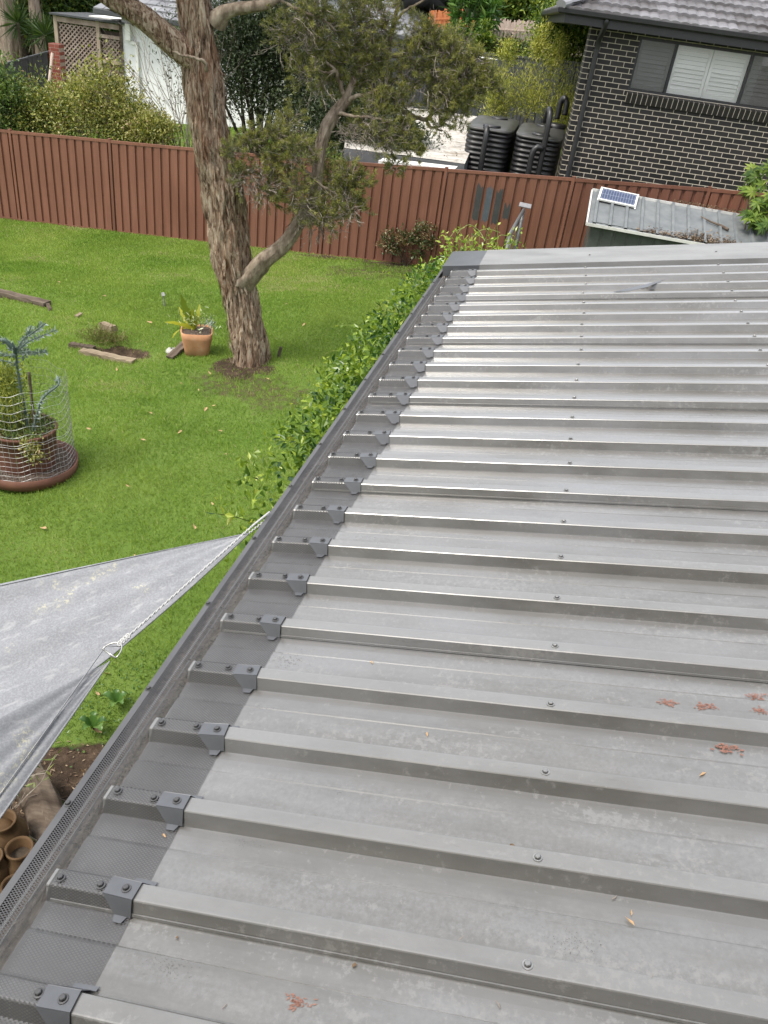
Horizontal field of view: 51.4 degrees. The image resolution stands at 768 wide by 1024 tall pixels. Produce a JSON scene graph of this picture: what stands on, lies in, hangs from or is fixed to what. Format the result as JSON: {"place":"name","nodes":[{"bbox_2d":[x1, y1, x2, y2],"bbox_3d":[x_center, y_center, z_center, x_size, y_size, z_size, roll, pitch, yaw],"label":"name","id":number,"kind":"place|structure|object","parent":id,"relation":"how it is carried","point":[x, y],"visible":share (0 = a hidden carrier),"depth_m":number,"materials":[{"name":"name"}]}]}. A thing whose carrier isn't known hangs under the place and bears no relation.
{"place":"outdoors","nodes":[
{"label":"outdoors","id":0,"kind":"place"},
{"bbox_2d":[85,125,310,153],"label":"neighbour grass","id":1,"kind":"structure","parent":0,"point":[231,130],"depth_m":22.55,"materials":[{"name":"green plant"}]},
{"bbox_2d":[0,1,561,840],"bbox_3d":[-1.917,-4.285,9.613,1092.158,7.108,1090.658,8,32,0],"label":"ground","id":2,"kind":"structure","parent":0,"point":[58,745],"depth_m":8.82,"materials":[{"name":"green plant"}]},
{"bbox_2d":[0,0,19,61],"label":"palm tree","id":3,"kind":"object","parent":2,"relation":"on","point":[7,43],"visible":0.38,"depth_m":26.46,"materials":[{"name":"brown plant"}]},
{"bbox_2d":[0,809,35,892],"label":"strawberry pot","id":4,"kind":"object","parent":2,"relation":"on","point":[17,843],"visible":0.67,"depth_m":4.27,"materials":[{"name":"ceramic"}]},
{"bbox_2d":[0,0,35,57],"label":"yucca","id":5,"kind":"object","parent":2,"relation":"on","point":[16,17],"visible":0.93,"depth_m":25.05,"materials":[{"name":"green plant"}]},
{"bbox_2d":[0,50,48,121],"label":"dark fence","id":6,"kind":"object","parent":2,"relation":"on","point":[24,62],"visible":0.23,"depth_m":22.30,"materials":[{"name":"grey metal"}]},
{"bbox_2d":[0,289,50,307],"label":"sleeper","id":7,"kind":"object","parent":2,"relation":"on","point":[19,297],"visible":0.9,"depth_m":12.56,"materials":[{"name":"brown wood"}]},
{"bbox_2d":[0,49,56,133],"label":"garden shrub","id":8,"kind":"object","parent":2,"relation":"on","point":[7,92],"visible":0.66,"depth_m":16.95,"materials":[{"name":"green plant"}]},
{"bbox_2d":[13,7,48,54],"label":"yucca","id":9,"kind":"object","parent":2,"relation":"on","point":[31,44],"visible":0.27,"depth_m":25.62,"materials":[{"name":"green plant"}]},
{"bbox_2d":[28,0,43,53],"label":"palm tree","id":10,"kind":"object","parent":2,"relation":"on","point":[33,4],"visible":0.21,"depth_m":26.11,"materials":[{"name":"brown plant"}]},
{"bbox_2d":[10,748,65,841],"bbox_3d":[-2.126,1.564,4.591,0.785,0.476,0.545,23,35,23],"label":"straggly plant","id":11,"kind":"object","parent":2,"relation":"on","point":[21,800],"visible":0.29,"depth_m":4.59,"materials":[{"name":"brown plant"}]},
{"bbox_2d":[19,9,58,67],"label":"yucca","id":12,"kind":"object","parent":2,"relation":"on","point":[45,28],"visible":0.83,"depth_m":24.25,"materials":[{"name":"green plant"}]},
{"bbox_2d":[0,412,78,491],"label":"caged planter","id":13,"kind":"object","parent":2,"relation":"on","point":[28,485],"visible":0.67,"depth_m":7.88,"materials":[{"name":"brown plastic"}]},
{"bbox_2d":[0,347,43,439],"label":"feathery plant","id":14,"kind":"object","parent":13,"relation":"in","point":[7,386],"visible":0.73,"depth_m":7.74,"materials":[{"name":"green plant"}]},
{"bbox_2d":[0,410,56,465],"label":"trailing herb","id":15,"kind":"object","parent":13,"relation":"in","point":[27,431],"visible":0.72,"depth_m":7.75,"materials":[{"name":"green plant"}]},
{"bbox_2d":[0,321,61,433],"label":"blue spurge","id":16,"kind":"object","parent":13,"relation":"in","point":[19,349],"visible":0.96,"depth_m":7.48,"materials":[{"name":"grey plant"}]},
{"bbox_2d":[27,372,35,432],"bbox_3d":[-3.438,-0.989,7.803,0.047,0.811,0.038,8,32,0],"label":"wooden stake","id":17,"kind":"object","parent":13,"relation":"in","point":[30,389],"visible":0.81,"depth_m":7.71,"materials":[{"name":"brown wood"}]},
{"bbox_2d":[0,358,75,481],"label":"wire cage","id":18,"kind":"object","parent":13,"relation":"on","point":[69,417],"visible":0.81,"depth_m":7.80,"materials":[{"name":"metal"}]},
{"bbox_2d":[17,762,62,842],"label":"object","id":19,"kind":"object","parent":2,"relation":"on","point":[42,808],"visible":0.41,"depth_m":4.61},
{"bbox_2d":[14,0,68,56],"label":"palm tree","id":20,"kind":"object","parent":2,"relation":"on","point":[26,53],"visible":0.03,"depth_m":30.11,"materials":[{"name":"green plant"}]},
{"bbox_2d":[0,53,96,137],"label":"garden shrub","id":21,"kind":"object","parent":2,"relation":"on","point":[43,93],"visible":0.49,"depth_m":17.17,"materials":[{"name":"green plant"}]},
{"bbox_2d":[46,303,51,310],"bbox_3d":[-5.202,-3.178,12.378,0.059,0.063,0.229,-12,40,-29],"label":"wood chip","id":22,"kind":"object","parent":2,"relation":"on","point":[48,306],"visible":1,"depth_m":12.34,"materials":[{"name":"wood"}]},
{"bbox_2d":[48,52,53,86],"bbox_3d":[-8.908,-11.449,21.424,0.068,1.574,0.277,18,34,15],"label":"timber stake","id":23,"kind":"object","parent":2,"relation":"on","point":[51,63],"visible":0.41,"depth_m":21.16,"materials":[{"name":"white wood"}]},
{"bbox_2d":[12,736,102,828],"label":"bed litter","id":24,"kind":"object","parent":2,"relation":"on","point":[52,769],"visible":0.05,"depth_m":5.01,"materials":[{"name":"brown plant"}]},
{"bbox_2d":[48,43,68,129],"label":"brick pillar","id":25,"kind":"structure","parent":2,"relation":"on","point":[57,49],"depth_m":22.00,"materials":[{"name":"red brick"}]},
{"bbox_2d":[13,0,118,51],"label":"tree","id":26,"kind":"object","parent":2,"relation":"on","point":[73,6],"visible":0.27,"depth_m":28.06,"materials":[{"name":"green plant"}]},
{"bbox_2d":[68,342,95,348],"bbox_3d":[-4.176,-2.280,11.036,0.366,0.095,0.102,9,32,5],"label":"sleeper","id":27,"kind":"object","parent":2,"relation":"on","point":[78,345],"visible":0.74,"depth_m":11.00,"materials":[{"name":"brown wood"}]},
{"bbox_2d":[50,0,117,31],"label":"tree","id":28,"kind":"object","parent":2,"relation":"on","point":[89,11],"visible":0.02,"depth_m":28.67,"materials":[{"name":"green plant"}]},
{"bbox_2d":[49,12,132,113],"bbox_3d":[-8.347,-13.635,24.396,2.376,2.610,2.780,8,32,0],"label":"lattice screen","id":29,"kind":"object","parent":2,"relation":"on","point":[71,37],"visible":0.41,"depth_m":23.03,"materials":[{"name":"brown wood"}]},
{"bbox_2d":[78,711,106,730],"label":"broad leaf weed","id":30,"kind":"object","parent":2,"relation":"on","point":[91,722],"visible":1,"depth_m":5.26,"materials":[{"name":"green plant"}]},
{"bbox_2d":[32,34,157,140],"bbox_3d":[-6.164,-8.421,17.333,2.636,3.467,2.388,-1,33,-14],"label":"garden shrub","id":31,"kind":"object","parent":2,"relation":"on","point":[78,95],"visible":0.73,"depth_m":16.70,"materials":[{"name":"green plant"}]},
{"bbox_2d":[62,317,137,349],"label":"dead grass clump","id":32,"kind":"object","parent":2,"relation":"on","point":[109,335],"visible":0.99,"depth_m":11.11,"materials":[{"name":"plant"}]},
{"bbox_2d":[79,348,136,363],"bbox_3d":[-3.764,-2.106,10.853,0.802,0.098,0.143,13,33,10],"label":"sleeper","id":33,"kind":"object","parent":2,"relation":"on","point":[103,355],"visible":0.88,"depth_m":10.81,"materials":[{"name":"beige wood"}]},
{"bbox_2d":[99,321,117,333],"bbox_3d":[-3.952,-2.639,11.402,0.298,0.116,0.130,23,35,28],"label":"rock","id":34,"kind":"object","parent":2,"relation":"on","point":[105,324],"visible":0.74,"depth_m":11.35,"materials":[{"name":"beige stone"}]},
{"bbox_2d":[103,689,127,707],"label":"broad leaf weed","id":35,"kind":"object","parent":2,"relation":"on","point":[115,696],"visible":1,"depth_m":5.48,"materials":[{"name":"green plant"}]},
{"bbox_2d":[62,650,168,766],"bbox_3d":[-1.856,1.326,5.527,1.915,0.188,1.171,8,32,0],"label":"clover","id":36,"kind":"object","parent":2,"relation":"on","point":[83,751],"visible":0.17,"depth_m":5.68,"materials":[{"name":"green plant"}]},
{"bbox_2d":[76,86,185,145],"bbox_3d":[-5.372,-7.891,17.422,2.189,2.544,2.051,8,32,0],"label":"garden shrub","id":37,"kind":"object","parent":2,"relation":"on","point":[113,123],"visible":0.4,"depth_m":16.69,"materials":[{"name":"green plant"}]},
{"bbox_2d":[117,105,182,145],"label":"garden shrub","id":38,"kind":"object","parent":2,"relation":"on","point":[149,131],"visible":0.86,"depth_m":16.48,"materials":[{"name":"green plant"}]},
{"bbox_2d":[161,292,164,305],"bbox_3d":[-3.540,-3.389,12.784,0.075,0.280,0.074,8,32,0],"label":"garden spike","id":39,"kind":"object","parent":2,"relation":"on","point":[162,294],"visible":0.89,"depth_m":12.72,"materials":[{"name":"grey plastic"}]},
{"bbox_2d":[83,5,247,147],"bbox_3d":[-4.325,-8.800,16.735,3.577,3.818,2.653,-13,38,-29],"label":"bare shrub","id":40,"kind":"object","parent":2,"relation":"on","point":[180,122],"visible":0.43,"depth_m":16.66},
{"bbox_2d":[165,347,173,353],"bbox_3d":[-2.938,-2.236,11.030,0.166,0.103,0.200,8,32,0],"label":"stone","id":41,"kind":"object","parent":2,"relation":"on","point":[168,350],"visible":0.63,"depth_m":10.99,"materials":[{"name":"white stone"}]},
{"bbox_2d":[166,341,183,358],"bbox_3d":[-2.832,-2.228,10.962,0.131,0.034,0.433,16,44,13],"label":"timber offcut","id":42,"kind":"object","parent":2,"relation":"on","point":[178,349],"visible":0.81,"depth_m":10.91,"materials":[{"name":"brown wood"}]},
{"bbox_2d":[166,294,221,356],"bbox_3d":[-2.574,-2.559,10.893,0.813,0.816,0.498,0,33,-12],"label":"potted plant","id":43,"kind":"object","parent":2,"relation":"on","point":[196,337],"visible":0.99,"depth_m":10.82,"materials":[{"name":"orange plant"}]},
{"bbox_2d":[93,0,397,132],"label":"white house","id":44,"kind":"structure","parent":2,"relation":"on","point":[129,48],"depth_m":23.05,"materials":[{"name":"white painted wall"},{"name":"grey tile"},{"name":"dark grey steel"}]},
{"bbox_2d":[144,0,414,158],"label":"dark evergreen","id":45,"kind":"object","parent":2,"relation":"on","point":[245,33],"visible":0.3,"depth_m":17.08,"materials":[{"name":"green plant"}]},
{"bbox_2d":[277,346,282,357],"bbox_3d":[-1.458,-2.208,11.121,0.074,0.207,0.053,8,32,0],"label":"spike","id":46,"kind":"object","parent":2,"relation":"on","point":[279,351],"visible":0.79,"depth_m":11.09,"materials":[{"name":"black metal"}]},
{"bbox_2d":[18,12,572,60],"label":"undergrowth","id":47,"kind":"object","parent":2,"relation":"on","point":[118,31],"depth_m":30.12,"materials":[{"name":"green plant"}]},
{"bbox_2d":[98,0,512,367],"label":"bottlebrush tree","id":48,"kind":"object","parent":2,"relation":"on","point":[190,47],"visible":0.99,"depth_m":9.20,"materials":[{"name":"green plant"}]},
{"bbox_2d":[199,222,525,582],"bbox_3d":[0.206,-0.386,5.846,2.351,2.825,5.129,13,33,8],"label":"climbing hedge","id":49,"kind":"object","parent":2,"relation":"on","point":[373,350],"visible":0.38,"depth_m":4.83,"materials":[{"name":"green plant"}]},
{"bbox_2d":[0,129,764,265],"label":"boundary fence","id":50,"kind":"object","parent":2,"relation":"on","point":[123,186],"visible":0.52,"depth_m":15.63,"materials":[{"name":"brown metal"}]},
{"bbox_2d":[0,242,767,1023],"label":"outbuilding","id":51,"kind":"structure","parent":2,"relation":"on","point":[510,538],"depth_m":1.72,"materials":[{"name":"grey metal"}]},
{"bbox_2d":[117,511,270,646],"bbox_3d":[-0.566,0.188,2.438,0.018,0.180,0.623,26,36,26],"label":"rope","id":52,"kind":"object","parent":51,"relation":"attached to","point":[125,638],"visible":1,"depth_m":2.40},
{"bbox_2d":[0,642,122,818],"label":"shade sail","id":53,"kind":"object","parent":52,"relation":"hanging from","point":[30,732],"visible":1,"depth_m":2.07,"materials":[{"name":"fabric"}]},
{"bbox_2d":[615,280,662,291],"bbox_3d":[1.432,-1.245,4.414,0.366,0.059,0.048,-10,37,-26],"label":"flashing offcut","id":54,"kind":"object","parent":51,"relation":"on","point":[639,287],"visible":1,"depth_m":4.39,"materials":[{"name":"metal"}]},
{"bbox_2d":[355,109,445,160],"bbox_3d":[0.251,-6.932,16.330,2.281,2.478,1.816,8,32,0],"label":"dark evergreen","id":55,"kind":"object","parent":2,"relation":"on","point":[426,138],"visible":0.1,"depth_m":15.87,"materials":[{"name":"green plant"}]},
{"bbox_2d":[338,0,470,66],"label":"house wing","id":56,"kind":"structure","parent":2,"relation":"on","point":[422,5],"depth_m":25.93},
{"bbox_2d":[429,9,462,28],"bbox_3d":[1.942,-15.628,25.526,1.051,0.929,0.044,8,32,0],"label":"orange tiled roof","id":57,"kind":"object","parent":56,"relation":"on","point":[441,15],"visible":0.23,"depth_m":25.43,"materials":[{"name":"orange tile"}]},
{"bbox_2d":[374,218,441,265],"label":"berry shrub","id":58,"kind":"object","parent":2,"relation":"on","point":[398,237],"visible":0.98,"depth_m":15.07,"materials":[{"name":"green plant"}]},
{"bbox_2d":[343,108,476,227],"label":"flat roofed shed","id":59,"kind":"structure","parent":2,"relation":"on","point":[453,152],"depth_m":15.75,"materials":[{"name":"white metal"}]},
{"bbox_2d":[378,158,457,174],"bbox_3d":[0.638,-6.511,15.138,1.474,0.253,0.383,10,32,3],"label":"concrete ledge","id":60,"kind":"object","parent":2,"relation":"on","point":[413,163],"visible":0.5,"depth_m":15.02,"materials":[{"name":"white concrete"}]},
{"bbox_2d":[383,0,503,37],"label":"tree","id":61,"kind":"object","parent":2,"relation":"on","point":[446,5],"visible":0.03,"depth_m":27.50,"materials":[{"name":"green plant"}]},
{"bbox_2d":[438,19,475,48],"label":"leafy shrub","id":62,"kind":"object","parent":2,"relation":"on","point":[453,23],"visible":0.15,"depth_m":23.40,"materials":[{"name":"green plant"}]},
{"bbox_2d":[438,0,511,49],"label":"frangipani","id":63,"kind":"object","parent":2,"relation":"on","point":[484,9],"visible":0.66,"depth_m":23.71,"materials":[{"name":"green plant"}]},
{"bbox_2d":[383,44,581,146],"bbox_3d":[2.528,-10.840,20.806,5.689,2.256,0.118,18,34,16],"label":"dark fence","id":64,"kind":"object","parent":2,"relation":"on","point":[514,117],"visible":0.08,"depth_m":20.28,"materials":[{"name":"grey metal"}]},
{"bbox_2d":[467,17,497,52],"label":"leafy shrub","id":65,"kind":"object","parent":2,"relation":"on","point":[484,36],"visible":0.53,"depth_m":22.52,"materials":[{"name":"green plant"}]},
{"bbox_2d":[462,115,519,172],"bbox_3d":[2.178,-7.245,17.032,0.939,2.068,2.725,12,33,7],"label":"water tank","id":66,"kind":"object","parent":2,"relation":"on","point":[489,143],"visible":0.4,"depth_m":15.81,"materials":[{"name":"black plastic"}]},
{"bbox_2d":[476,63,524,116],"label":"bamboo shrub","id":67,"kind":"object","parent":2,"relation":"on","point":[500,104],"visible":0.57,"depth_m":18.19,"materials":[{"name":"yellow plant"}]},
{"bbox_2d":[492,35,524,78],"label":"bamboo shrub","id":68,"kind":"object","parent":2,"relation":"on","point":[504,51],"visible":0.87,"depth_m":17.95,"materials":[{"name":"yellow plant"}]},
{"bbox_2d":[487,31,530,55],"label":"leafy shrub","id":69,"kind":"object","parent":2,"relation":"on","point":[519,50],"visible":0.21,"depth_m":22.83,"materials":[{"name":"green plant"}]},
{"bbox_2d":[485,30,534,56],"bbox_3d":[3.876,-14.437,25.390,1.760,1.554,0.042,8,32,0],"label":"paling fence","id":70,"kind":"object","parent":2,"relation":"on","point":[519,34],"visible":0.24,"depth_m":25.04,"materials":[{"name":"grey wood"}]},
{"bbox_2d":[474,0,553,27],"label":"tree","id":71,"kind":"object","parent":2,"relation":"on","point":[515,9],"visible":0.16,"depth_m":27.96,"materials":[{"name":"green plant"}]},
{"bbox_2d":[491,18,543,53],"bbox_3d":[4.423,-15.482,25.989,1.994,1.120,0.042,8,32,0],"label":"cane screen","id":72,"kind":"object","parent":2,"relation":"on","point":[509,25],"visible":0.2,"depth_m":25.85,"materials":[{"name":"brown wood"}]},
{"bbox_2d":[505,202,531,248],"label":"stepladder","id":73,"kind":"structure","parent":2,"relation":"on","point":[520,217],"depth_m":13.79,"materials":[{"name":"grey metal"}]},
{"bbox_2d":[494,0,554,23],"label":"tree","id":74,"kind":"object","parent":2,"relation":"on","point":[521,11],"visible":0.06,"depth_m":27.90,"materials":[{"name":"green plant"}]},
{"bbox_2d":[494,44,582,124],"bbox_3d":[3.484,-9.136,18.506,2.592,3.187,1.951,8,32,0],"label":"bamboo shrub","id":75,"kind":"object","parent":2,"relation":"on","point":[533,91],"visible":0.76,"depth_m":18.11,"materials":[{"name":"green plant"}]},
{"bbox_2d":[509,95,568,175],"bbox_3d":[3.145,-7.243,16.634,0.939,2.577,2.785,12,33,7],"label":"water tank","id":76,"kind":"object","parent":2,"relation":"on","point":[537,148],"visible":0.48,"depth_m":15.58,"materials":[{"name":"black plastic"}]},
{"bbox_2d":[490,0,589,61],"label":"hedge tree","id":77,"kind":"object","parent":2,"relation":"on","point":[577,38],"visible":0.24,"depth_m":20.41,"materials":[{"name":"green plant"}]},
{"bbox_2d":[522,16,558,122],"bbox_3d":[3.355,-9.457,18.552,0.750,3.640,0.730,8,32,0],"label":"bamboo shrub","id":78,"kind":"object","parent":2,"relation":"on","point":[537,39],"visible":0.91,"depth_m":17.81,"materials":[{"name":"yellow plant"}]},
{"bbox_2d":[517,0,575,56],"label":"hedge tree","id":79,"kind":"object","parent":2,"relation":"on","point":[534,8],"visible":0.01,"depth_m":22.59,"materials":[{"name":"green plant"}]},
{"bbox_2d":[541,26,573,123],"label":"bamboo shrub","id":80,"kind":"object","parent":2,"relation":"on","point":[558,49],"visible":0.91,"depth_m":17.82,"materials":[{"name":"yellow plant"}]},
{"bbox_2d":[541,80,576,175],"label":"bamboo shrub","id":81,"kind":"object","parent":2,"relation":"on","point":[564,117],"visible":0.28,"depth_m":18.16,"materials":[{"name":"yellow plant"}]},
{"bbox_2d":[540,0,767,247],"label":"brick house","id":82,"kind":"structure","parent":2,"relation":"on","point":[671,92],"depth_m":14.43,"materials":[{"name":"black brick"}]},
{"bbox_2d":[628,36,767,109],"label":"window","id":83,"kind":"structure","parent":82,"relation":"in","point":[715,56],"depth_m":14.29,"materials":[{"name":"white glass"}]},
{"bbox_2d":[583,188,767,246],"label":"garden shed","id":84,"kind":"structure","parent":2,"relation":"on","point":[611,224],"depth_m":12.47,"materials":[{"name":"grey metal"}]},
{"bbox_2d":[597,187,638,208],"bbox_3d":[3.782,-5.083,12.869,0.620,0.038,0.416,16,56,10],"label":"solar panel","id":85,"kind":"object","parent":84,"relation":"on","point":[614,196],"visible":1,"depth_m":12.84,"materials":[{"name":"blue glass"}]},
{"bbox_2d":[637,223,741,243],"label":"roof leaf litter","id":86,"kind":"object","parent":84,"relation":"on","point":[698,238],"visible":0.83,"depth_m":12.17,"materials":[{"name":"brown plant"}]},
{"bbox_2d":[701,216,728,230],"bbox_3d":[5.170,-4.513,12.478,0.501,0.109,0.058,32,39,33],"label":"stick","id":87,"kind":"object","parent":84,"relation":"on","point":[721,225],"visible":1,"depth_m":12.44,"materials":[{"name":"wood"}]},
{"bbox_2d":[677,200,767,217],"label":"ridge leaf litter","id":88,"kind":"object","parent":84,"relation":"on","point":[681,201],"visible":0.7,"depth_m":12.83,"materials":[{"name":"brown plant"}]},
{"bbox_2d":[737,159,767,236],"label":"umbrella tree","id":89,"kind":"object","parent":2,"relation":"on","point":[756,212],"visible":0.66,"depth_m":12.34,"materials":[{"name":"green plant"}]},
{"bbox_3d":[-0.406,0.044,2.605,0.058,0.032,0.070,8,32,0],"label":"rope","id":90,"kind":"object","parent":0,"visible":0},
{"bbox_2d":[0,532,248,717],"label":"shade sail","id":91,"kind":"object","parent":90,"relation":"hanging from","point":[58,629],"visible":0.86,"depth_m":2.44,"materials":[{"name":"fabric"}]}
]}

